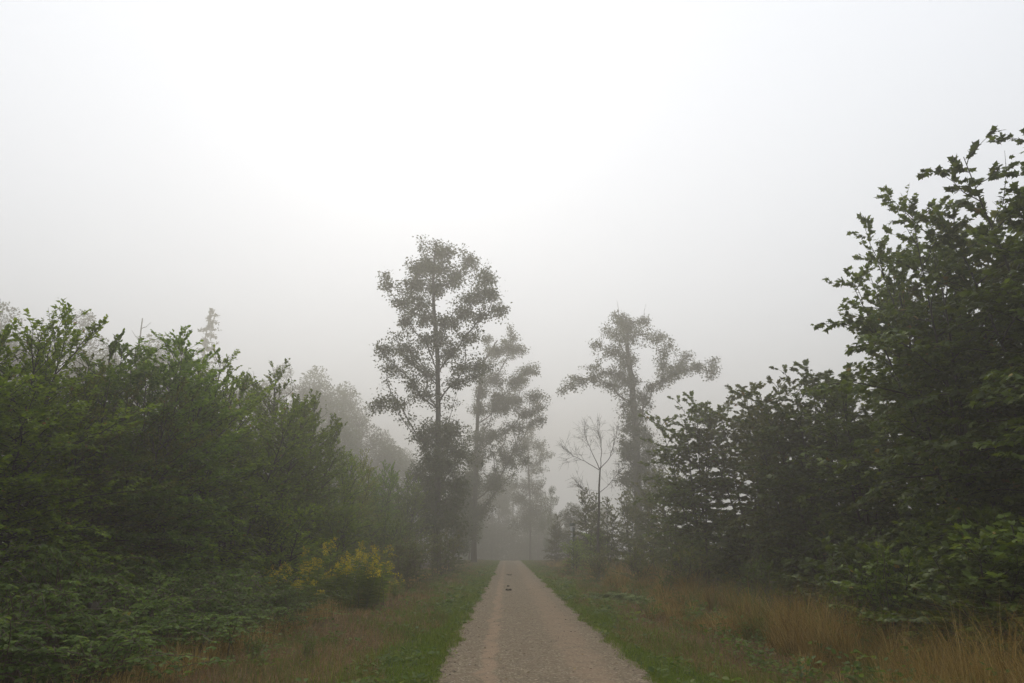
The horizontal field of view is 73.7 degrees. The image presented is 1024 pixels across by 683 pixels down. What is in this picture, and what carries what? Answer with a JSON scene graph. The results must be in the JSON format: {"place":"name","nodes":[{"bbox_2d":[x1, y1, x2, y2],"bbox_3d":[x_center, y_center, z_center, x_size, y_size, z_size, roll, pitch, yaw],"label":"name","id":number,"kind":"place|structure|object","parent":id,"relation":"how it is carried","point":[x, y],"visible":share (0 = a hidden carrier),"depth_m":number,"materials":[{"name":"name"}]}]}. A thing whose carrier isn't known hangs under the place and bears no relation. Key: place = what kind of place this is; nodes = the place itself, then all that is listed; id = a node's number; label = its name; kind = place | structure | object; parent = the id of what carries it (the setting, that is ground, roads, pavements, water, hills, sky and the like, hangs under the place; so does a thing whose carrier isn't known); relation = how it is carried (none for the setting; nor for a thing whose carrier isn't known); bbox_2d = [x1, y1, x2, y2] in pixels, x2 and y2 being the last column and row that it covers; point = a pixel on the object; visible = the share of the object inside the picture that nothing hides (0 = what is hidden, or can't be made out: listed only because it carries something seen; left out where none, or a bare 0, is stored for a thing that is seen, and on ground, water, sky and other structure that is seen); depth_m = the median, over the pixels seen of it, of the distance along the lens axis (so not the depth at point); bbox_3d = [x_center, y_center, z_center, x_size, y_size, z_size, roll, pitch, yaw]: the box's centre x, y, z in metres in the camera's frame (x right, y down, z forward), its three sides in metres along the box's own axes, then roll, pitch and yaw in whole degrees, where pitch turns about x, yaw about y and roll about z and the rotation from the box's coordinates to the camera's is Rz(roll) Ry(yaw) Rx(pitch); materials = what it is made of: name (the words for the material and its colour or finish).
{"place":"outdoors","nodes":[
{"label":"outdoors","id":0,"kind":"place"},
{"bbox_2d":[0,490,1018,682],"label":"ground","id":1,"kind":"structure","parent":0,"point":[72,663],"depth_m":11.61,"materials":[{"name":"green plant"}]},
{"bbox_2d":[0,301,36,455],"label":"tree","id":2,"kind":"object","parent":1,"relation":"on","point":[6,317],"visible":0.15,"depth_m":87.70,"materials":[{"name":"green plant"}]},
{"bbox_2d":[0,329,50,580],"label":"young tree","id":3,"kind":"object","parent":1,"relation":"on","point":[5,388],"visible":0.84,"depth_m":10.92,"materials":[{"name":"green plant"}]},
{"bbox_2d":[0,559,55,631],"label":"bramble bush","id":4,"kind":"object","parent":1,"relation":"on","point":[36,584],"visible":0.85,"depth_m":8.79,"materials":[{"name":"green plant"}]},
{"bbox_2d":[0,323,82,610],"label":"young tree","id":5,"kind":"object","parent":1,"relation":"on","point":[23,488],"visible":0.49,"depth_m":11.62,"materials":[{"name":"green plant"}]},
{"bbox_2d":[0,612,98,682],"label":"bramble bush","id":6,"kind":"object","parent":1,"relation":"on","point":[5,626],"visible":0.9,"depth_m":7.75,"materials":[{"name":"green plant"}]},
{"bbox_2d":[46,309,108,434],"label":"tree","id":7,"kind":"object","parent":1,"relation":"on","point":[83,323],"visible":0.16,"depth_m":95.85,"materials":[{"name":"green plant"}]},
{"bbox_2d":[0,577,158,682],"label":"bramble bush","id":8,"kind":"object","parent":1,"relation":"on","point":[54,595],"visible":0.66,"depth_m":9.21,"materials":[{"name":"green plant"}]},
{"bbox_2d":[0,544,165,661],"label":"bramble bush","id":9,"kind":"object","parent":1,"relation":"on","point":[50,576],"visible":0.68,"depth_m":10.85,"materials":[{"name":"green plant"}]},
{"bbox_2d":[0,346,166,629],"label":"young tree","id":10,"kind":"object","parent":1,"relation":"on","point":[91,487],"visible":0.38,"depth_m":13.66,"materials":[{"name":"green plant"}]},
{"bbox_2d":[0,298,167,635],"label":"young tree","id":11,"kind":"object","parent":1,"relation":"on","point":[33,430],"visible":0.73,"depth_m":12.28,"materials":[{"name":"green plant"}]},
{"bbox_2d":[57,353,135,463],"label":"tree","id":12,"kind":"object","parent":1,"relation":"on","point":[77,364],"visible":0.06,"depth_m":90.72,"materials":[{"name":"green plant"}]},
{"bbox_2d":[15,328,205,618],"bbox_3d":[-8.686,2.923,14.695,4.032,6.304,3.804,8,-18,-24],"label":"young tree","id":13,"kind":"object","parent":1,"relation":"on","point":[153,386],"visible":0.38,"depth_m":14.59,"materials":[{"name":"green plant"}]},
{"bbox_2d":[7,598,222,681],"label":"bramble bush","id":14,"kind":"object","parent":1,"relation":"on","point":[114,624],"visible":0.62,"depth_m":9.44,"materials":[{"name":"green plant"}]},
{"bbox_2d":[0,619,235,682],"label":"bramble bush","id":15,"kind":"object","parent":1,"relation":"on","point":[53,671],"visible":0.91,"depth_m":8.02,"materials":[{"name":"green plant"}]},
{"bbox_2d":[35,353,214,613],"bbox_3d":[-8.957,3.285,15.668,4.005,6.254,4.104,7,-18,-22],"label":"young tree","id":16,"kind":"object","parent":1,"relation":"on","point":[152,445],"visible":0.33,"depth_m":15.51,"materials":[{"name":"green plant"}]},
{"bbox_2d":[0,574,274,653],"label":"bramble bush","id":17,"kind":"object","parent":1,"relation":"on","point":[127,601],"visible":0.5,"depth_m":11.21,"materials":[{"name":"green plant"}]},
{"bbox_2d":[119,332,197,446],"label":"tree","id":18,"kind":"object","parent":1,"relation":"on","point":[160,350],"visible":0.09,"depth_m":103.80,"materials":[{"name":"green plant"}]},
{"bbox_2d":[89,568,236,637],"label":"bramble bush","id":19,"kind":"object","parent":1,"relation":"on","point":[185,588],"visible":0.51,"depth_m":13.35,"materials":[{"name":"green plant"}]},
{"bbox_2d":[78,325,255,619],"bbox_3d":[-8.732,3.092,16.813,4.669,7.300,4.405,6,-18,-18],"label":"young tree","id":20,"kind":"object","parent":1,"relation":"on","point":[202,399],"visible":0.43,"depth_m":16.47,"materials":[{"name":"green plant"}]},
{"bbox_2d":[176,308,227,407],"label":"conifer tree","id":21,"kind":"object","parent":1,"relation":"on","point":[209,327],"visible":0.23,"depth_m":127.05,"materials":[{"name":"green plant"}]},
{"bbox_2d":[132,344,277,611],"bbox_3d":[-8.367,3.522,18.245,4.338,7.241,4.444,11,-20,-32],"label":"young tree","id":22,"kind":"object","parent":1,"relation":"on","point":[221,431],"visible":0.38,"depth_m":18.30,"materials":[{"name":"green plant"}]},
{"bbox_2d":[134,610,283,660],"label":"bramble bush","id":23,"kind":"object","parent":1,"relation":"on","point":[221,628],"visible":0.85,"depth_m":10.61,"materials":[{"name":"green plant"}]},
{"bbox_2d":[139,592,279,647],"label":"bramble bush","id":24,"kind":"object","parent":1,"relation":"on","point":[225,606],"visible":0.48,"depth_m":12.19,"materials":[{"name":"green plant"}]},
{"bbox_2d":[189,562,277,620],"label":"bramble bush","id":25,"kind":"object","parent":1,"relation":"on","point":[239,580],"visible":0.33,"depth_m":16.01,"materials":[{"name":"green plant"}]},
{"bbox_2d":[136,574,334,629],"bbox_3d":[-5.808,5.496,14.245,2.707,1.205,3.172,-14,-22,40],"label":"bramble bush","id":26,"kind":"object","parent":1,"relation":"on","point":[221,587],"visible":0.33,"depth_m":14.39,"materials":[{"name":"green plant"}]},
{"bbox_2d":[171,368,326,584],"bbox_3d":[-8.324,4.274,20.330,4.780,7.104,4.506,0,-17,0],"label":"young tree","id":27,"kind":"object","parent":1,"relation":"on","point":[289,451],"visible":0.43,"depth_m":20.39,"materials":[{"name":"green plant"}]},
{"bbox_2d":[181,358,351,597],"bbox_3d":[-8.537,4.711,23.536,5.848,8.405,7.093,4,-17,-14],"label":"young tree","id":28,"kind":"object","parent":1,"relation":"on","point":[294,463],"visible":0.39,"depth_m":23.23,"materials":[{"name":"green plant"}]},
{"bbox_2d":[187,602,350,638],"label":"bramble bush","id":29,"kind":"object","parent":1,"relation":"on","point":[278,614],"visible":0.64,"depth_m":13.41,"materials":[{"name":"green plant"}]},
{"bbox_2d":[232,480,338,606],"bbox_3d":[-6.989,6.218,20.706,3.628,3.898,4.013,-3,-17,9],"label":"shrub","id":30,"kind":"object","parent":1,"relation":"on","point":[282,542],"visible":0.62,"depth_m":20.37,"materials":[{"name":"green plant"}]},
{"bbox_2d":[237,588,350,625],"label":"bramble bush","id":31,"kind":"object","parent":1,"relation":"on","point":[283,596],"visible":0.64,"depth_m":15.05,"materials":[{"name":"green plant"}]},
{"bbox_2d":[242,388,354,587],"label":"young tree","id":32,"kind":"object","parent":1,"relation":"on","point":[329,463],"visible":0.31,"depth_m":26.34,"materials":[{"name":"green plant"}]},
{"bbox_2d":[297,545,346,607],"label":"goldenrod plant","id":33,"kind":"object","parent":1,"relation":"on","point":[324,581],"visible":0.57,"depth_m":18.45,"materials":[{"name":"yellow plant"}]},
{"bbox_2d":[289,365,355,481],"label":"tree","id":34,"kind":"object","parent":1,"relation":"on","point":[327,396],"visible":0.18,"depth_m":121.14,"materials":[{"name":"green plant"}]},
{"bbox_2d":[271,429,386,588],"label":"young tree","id":35,"kind":"object","parent":1,"relation":"on","point":[346,486],"visible":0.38,"depth_m":29.46,"materials":[{"name":"green plant"}]},
{"bbox_2d":[298,537,360,612],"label":"goldenrod plant","id":36,"kind":"object","parent":1,"relation":"on","point":[325,555],"visible":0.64,"depth_m":18.88,"materials":[{"name":"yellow plant"}]},
{"bbox_2d":[302,400,363,488],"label":"tree","id":37,"kind":"object","parent":1,"relation":"on","point":[328,416],"visible":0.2,"depth_m":104.28,"materials":[{"name":"green plant"}]},
{"bbox_2d":[308,552,369,607],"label":"goldenrod plant","id":38,"kind":"object","parent":1,"relation":"on","point":[349,579],"visible":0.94,"depth_m":18.11,"materials":[{"name":"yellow plant"}]},
{"bbox_2d":[297,484,392,588],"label":"shrub","id":39,"kind":"object","parent":1,"relation":"on","point":[341,527],"visible":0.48,"depth_m":25.52,"materials":[{"name":"green plant"}]},
{"bbox_2d":[326,427,365,512],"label":"tree","id":40,"kind":"object","parent":1,"relation":"on","point":[350,444],"visible":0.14,"depth_m":92.98,"materials":[{"name":"green plant"}]},
{"bbox_2d":[311,381,386,504],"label":"tree","id":41,"kind":"object","parent":1,"relation":"on","point":[352,403],"visible":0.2,"depth_m":125.68,"materials":[{"name":"green plant"}]},
{"bbox_2d":[334,549,383,609],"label":"goldenrod plant","id":42,"kind":"object","parent":1,"relation":"on","point":[372,582],"visible":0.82,"depth_m":18.77,"materials":[{"name":"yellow plant"}]},
{"bbox_2d":[332,448,390,562],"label":"young tree","id":43,"kind":"object","parent":1,"relation":"on","point":[367,494],"visible":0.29,"depth_m":33.02,"materials":[{"name":"green plant"}]},
{"bbox_2d":[334,545,396,607],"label":"goldenrod plant","id":44,"kind":"object","parent":1,"relation":"on","point":[376,567],"visible":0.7,"depth_m":19.24,"materials":[{"name":"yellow plant"}]},
{"bbox_2d":[337,412,396,530],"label":"tree","id":45,"kind":"object","parent":1,"relation":"on","point":[373,441],"visible":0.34,"depth_m":112.35,"materials":[{"name":"green plant"}]},
{"bbox_2d":[360,544,398,607],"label":"goldenrod plant","id":46,"kind":"object","parent":1,"relation":"on","point":[381,597],"visible":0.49,"depth_m":19.93,"materials":[{"name":"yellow plant"}]},
{"bbox_2d":[355,459,409,560],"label":"young tree","id":47,"kind":"object","parent":1,"relation":"on","point":[386,501],"visible":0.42,"depth_m":37.70,"materials":[{"name":"green plant"}]},
{"bbox_2d":[354,504,426,581],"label":"shrub","id":48,"kind":"object","parent":1,"relation":"on","point":[380,531],"visible":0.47,"depth_m":32.10,"materials":[{"name":"green plant"}]},
{"bbox_2d":[363,438,420,538],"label":"tree","id":49,"kind":"object","parent":1,"relation":"on","point":[399,460],"visible":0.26,"depth_m":118.20,"materials":[{"name":"green plant"}]},
{"bbox_2d":[381,532,426,588],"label":"weed shrub","id":50,"kind":"object","parent":1,"relation":"on","point":[410,561],"visible":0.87,"depth_m":28.27,"materials":[{"name":"green plant"}]},
{"bbox_2d":[386,471,435,565],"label":"young tree","id":51,"kind":"object","parent":1,"relation":"on","point":[406,507],"visible":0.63,"depth_m":42.52,"materials":[{"name":"green plant"}]},
{"bbox_2d":[391,528,441,581],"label":"weed shrub","id":52,"kind":"object","parent":1,"relation":"on","point":[421,552],"visible":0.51,"depth_m":32.37,"materials":[{"name":"green plant"}]},
{"bbox_2d":[401,458,443,568],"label":"tree","id":53,"kind":"object","parent":1,"relation":"on","point":[414,479],"visible":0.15,"depth_m":52.91,"materials":[{"name":"green plant"}]},
{"bbox_2d":[364,234,512,568],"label":"tall tree","id":54,"kind":"object","parent":1,"relation":"on","point":[441,515],"visible":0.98,"depth_m":50.57,"materials":[{"name":"green plant"}]},
{"bbox_2d":[417,520,469,576],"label":"weed shrub","id":55,"kind":"object","parent":1,"relation":"on","point":[438,550],"visible":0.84,"depth_m":37.13,"materials":[{"name":"green plant"}]},
{"bbox_2d":[435,523,471,571],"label":"weed shrub","id":56,"kind":"object","parent":1,"relation":"on","point":[457,560],"visible":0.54,"depth_m":43.88,"materials":[{"name":"green plant"}]},
{"bbox_2d":[471,490,516,559],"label":"tree","id":57,"kind":"object","parent":1,"relation":"on","point":[493,546],"visible":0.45,"depth_m":143.28,"materials":[{"name":"green plant"}]},
{"bbox_2d":[451,323,550,562],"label":"tall tree","id":58,"kind":"object","parent":1,"relation":"on","point":[500,404],"visible":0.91,"depth_m":77.58,"materials":[{"name":"green plant"}]},
{"bbox_2d":[477,469,525,560],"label":"tree","id":59,"kind":"object","parent":1,"relation":"on","point":[507,495],"visible":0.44,"depth_m":145.05,"materials":[{"name":"green plant"}]},
{"bbox_2d":[195,559,816,682],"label":"grass","id":60,"kind":"structure","parent":1,"relation":"on","point":[435,638],"depth_m":12.32,"materials":[{"name":"green plant"}]},
{"bbox_2d":[1,551,1023,682],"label":"tall straw grass","id":61,"kind":"structure","parent":1,"relation":"on","point":[811,626],"depth_m":11.17,"materials":[{"name":"beige plant"}]},
{"bbox_2d":[508,496,552,560],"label":"tree","id":62,"kind":"object","parent":1,"relation":"on","point":[540,540],"visible":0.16,"depth_m":152.21,"materials":[{"name":"green plant"}]},
{"bbox_2d":[507,418,556,559],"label":"tall tree","id":63,"kind":"object","parent":1,"relation":"on","point":[526,521],"visible":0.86,"depth_m":115.58,"materials":[{"name":"green plant"}]},
{"bbox_2d":[539,485,562,559],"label":"tree","id":64,"kind":"object","parent":1,"relation":"on","point":[548,519],"visible":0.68,"depth_m":97.17,"materials":[{"name":"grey plant"}]},
{"bbox_2d":[542,513,569,564],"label":"young tree","id":65,"kind":"object","parent":1,"relation":"on","point":[554,543],"visible":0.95,"depth_m":64.92,"materials":[{"name":"green plant"}]},
{"bbox_2d":[553,502,583,556],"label":"tree","id":66,"kind":"object","parent":1,"relation":"on","point":[567,524],"visible":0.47,"depth_m":77.31,"materials":[{"name":"green plant"}]},
{"bbox_2d":[558,536,589,571],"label":"shrub","id":67,"kind":"object","parent":1,"relation":"on","point":[574,554],"visible":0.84,"depth_m":45.13,"materials":[{"name":"green plant"}]},
{"bbox_2d":[129,562,1022,682],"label":"undergrowth","id":68,"kind":"object","parent":1,"relation":"on","point":[856,664],"visible":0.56,"depth_m":11.45,"materials":[{"name":"green plant"}]},
{"bbox_2d":[564,485,616,567],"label":"young tree","id":69,"kind":"object","parent":1,"relation":"on","point":[587,508],"visible":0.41,"depth_m":48.46,"materials":[{"name":"green plant"}]},
{"bbox_2d":[556,416,634,569],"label":"bare tree","id":70,"kind":"object","parent":1,"relation":"on","point":[599,491],"visible":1,"depth_m":41.20,"materials":[{"name":"grey plant"}]},
{"bbox_2d":[580,544,615,582],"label":"weed shrub","id":71,"kind":"object","parent":1,"relation":"on","point":[595,560],"visible":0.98,"depth_m":34.11,"materials":[{"name":"green plant"}]},
{"bbox_2d":[574,524,622,571],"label":"shrub","id":72,"kind":"object","parent":1,"relation":"on","point":[592,541],"visible":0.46,"depth_m":42.41,"materials":[{"name":"green plant"}]},
{"bbox_2d":[582,496,631,570],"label":"young tree","id":73,"kind":"object","parent":1,"relation":"on","point":[612,554],"visible":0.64,"depth_m":42.19,"materials":[{"name":"green plant"}]},
{"bbox_2d":[604,487,648,568],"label":"young tree","id":74,"kind":"object","parent":1,"relation":"on","point":[627,518],"visible":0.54,"depth_m":44.46,"materials":[{"name":"green plant"}]},
{"bbox_2d":[610,536,660,584],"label":"weed shrub","id":75,"kind":"object","parent":1,"relation":"on","point":[636,567],"visible":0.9,"depth_m":28.36,"materials":[{"name":"green plant"}]},
{"bbox_2d":[555,302,722,560],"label":"ivy clad tree","id":76,"kind":"object","parent":1,"relation":"on","point":[630,449],"visible":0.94,"depth_m":69.04,"materials":[{"name":"green plant"}]},
{"bbox_2d":[620,472,670,566],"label":"young tree","id":77,"kind":"object","parent":1,"relation":"on","point":[640,516],"visible":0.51,"depth_m":40.49,"materials":[{"name":"green plant"}]},
{"bbox_2d":[631,462,715,580],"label":"young tree","id":78,"kind":"object","parent":1,"relation":"on","point":[664,514],"visible":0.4,"depth_m":32.73,"materials":[{"name":"green plant"}]},
{"bbox_2d":[633,391,752,589],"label":"maple tree","id":79,"kind":"object","parent":1,"relation":"on","point":[687,495],"visible":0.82,"depth_m":27.81,"materials":[{"name":"green plant"}]},
{"bbox_2d":[667,519,751,590],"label":"undergrowth shrub","id":80,"kind":"object","parent":1,"relation":"on","point":[722,548],"visible":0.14,"depth_m":30.00,"materials":[{"name":"green plant"}]},
{"bbox_2d":[677,382,798,595],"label":"maple tree","id":81,"kind":"object","parent":1,"relation":"on","point":[730,464],"visible":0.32,"depth_m":26.69,"materials":[{"name":"green plant"}]},
{"bbox_2d":[716,375,841,603],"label":"maple tree","id":82,"kind":"object","parent":1,"relation":"on","point":[751,518],"visible":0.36,"depth_m":22.82,"materials":[{"name":"green plant"}]},
{"bbox_2d":[728,359,895,587],"bbox_3d":[9.391,4.301,21.296,5.065,7.942,4.703,-1,-17,4],"label":"maple tree","id":83,"kind":"object","parent":1,"relation":"on","point":[792,492],"visible":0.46,"depth_m":21.21,"materials":[{"name":"green plant"}]},
{"bbox_2d":[762,515,916,609],"bbox_3d":[9.720,6.725,20.553,4.199,3.219,3.513,-8,-19,25],"label":"undergrowth shrub","id":84,"kind":"object","parent":1,"relation":"on","point":[791,583],"visible":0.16,"depth_m":20.52,"materials":[{"name":"green plant"}]},
{"bbox_2d":[776,527,926,642],"bbox_3d":[7.031,5.038,13.987,2.533,2.414,3.283,10,-19,-30],"label":"undergrowth shrub","id":85,"kind":"object","parent":1,"relation":"on","point":[854,553],"visible":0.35,"depth_m":14.07,"materials":[{"name":"green plant"}]},
{"bbox_2d":[785,361,938,597],"bbox_3d":[9.748,3.937,18.762,4.349,6.819,4.038,8,-19,-25],"label":"maple tree","id":86,"kind":"object","parent":1,"relation":"on","point":[832,405],"visible":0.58,"depth_m":18.66,"materials":[{"name":"green plant"}]},
{"bbox_2d":[835,529,935,646],"bbox_3d":[6.296,4.296,11.640,1.405,2.108,1.174,6,-18,-20],"label":"shrub","id":87,"kind":"object","parent":1,"relation":"on","point":[887,603],"visible":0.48,"depth_m":11.55,"materials":[{"name":"green plant"}]},
{"bbox_2d":[828,541,953,651],"bbox_3d":[6.484,4.415,11.680,2.240,1.931,1.873,4,-17,-12],"label":"undergrowth shrub","id":88,"kind":"object","parent":1,"relation":"on","point":[916,569],"visible":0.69,"depth_m":11.57,"materials":[{"name":"green plant"}]},
{"bbox_2d":[820,502,975,611],"bbox_3d":[10.007,5.649,17.458,4.666,3.049,3.600,4,-17,-13],"label":"undergrowth shrub","id":89,"kind":"object","parent":1,"relation":"on","point":[890,523],"visible":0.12,"depth_m":17.57,"materials":[{"name":"green plant"}]},
{"bbox_2d":[811,183,1023,566],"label":"maple tree","id":90,"kind":"object","parent":1,"relation":"on","point":[921,420],"visible":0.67,"depth_m":14.39,"materials":[{"name":"green plant"}]},
{"bbox_2d":[837,209,1023,582],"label":"maple tree","id":91,"kind":"object","parent":1,"relation":"on","point":[976,357],"visible":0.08,"depth_m":16.25,"materials":[{"name":"green plant"}]},
{"bbox_2d":[843,211,1023,614],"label":"maple tree","id":92,"kind":"object","parent":1,"relation":"on","point":[903,508],"visible":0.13,"depth_m":16.96,"materials":[{"name":"green plant"}]},
{"bbox_2d":[877,500,1017,613],"bbox_3d":[10.085,4.910,14.901,3.600,3.049,4.666,0,-17,-1],"label":"undergrowth shrub","id":93,"kind":"object","parent":1,"relation":"on","point":[909,540],"visible":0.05,"depth_m":15.44,"materials":[{"name":"green plant"}]},
{"bbox_2d":[873,504,1023,650],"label":"undergrowth shrub","id":94,"kind":"object","parent":1,"relation":"on","point":[983,519],"visible":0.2,"depth_m":12.08,"materials":[{"name":"green plant"}]},
{"bbox_2d":[875,125,1023,584],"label":"maple tree","id":95,"kind":"object","parent":1,"relation":"on","point":[989,306],"visible":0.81,"depth_m":12.67,"materials":[{"name":"green plant"}]},
{"bbox_2d":[882,531,1023,672],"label":"undergrowth shrub","id":96,"kind":"object","parent":1,"relation":"on","point":[986,594],"visible":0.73,"depth_m":9.53,"materials":[{"name":"green plant"}]},
{"bbox_2d":[931,508,1023,662],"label":"undergrowth shrub","id":97,"kind":"object","parent":1,"relation":"on","point":[1009,529],"visible":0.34,"depth_m":9.69,"materials":[{"name":"green plant"}]},
{"bbox_2d":[963,181,1023,468],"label":"maple tree","id":98,"kind":"object","parent":1,"relation":"on","point":[1010,375],"visible":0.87,"depth_m":11.15,"materials":[{"name":"green plant"}]},
{"bbox_2d":[0,0,1023,560],"label":"sky","id":99,"kind":"structure","parent":0,"point":[703,167],"materials":[{"name":"white"}]},
{"bbox_2d":[431,560,655,682],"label":"path","id":100,"kind":"structure","parent":0,"point":[535,606],"depth_m":12.24,"materials":[{"name":"beige gravel"}]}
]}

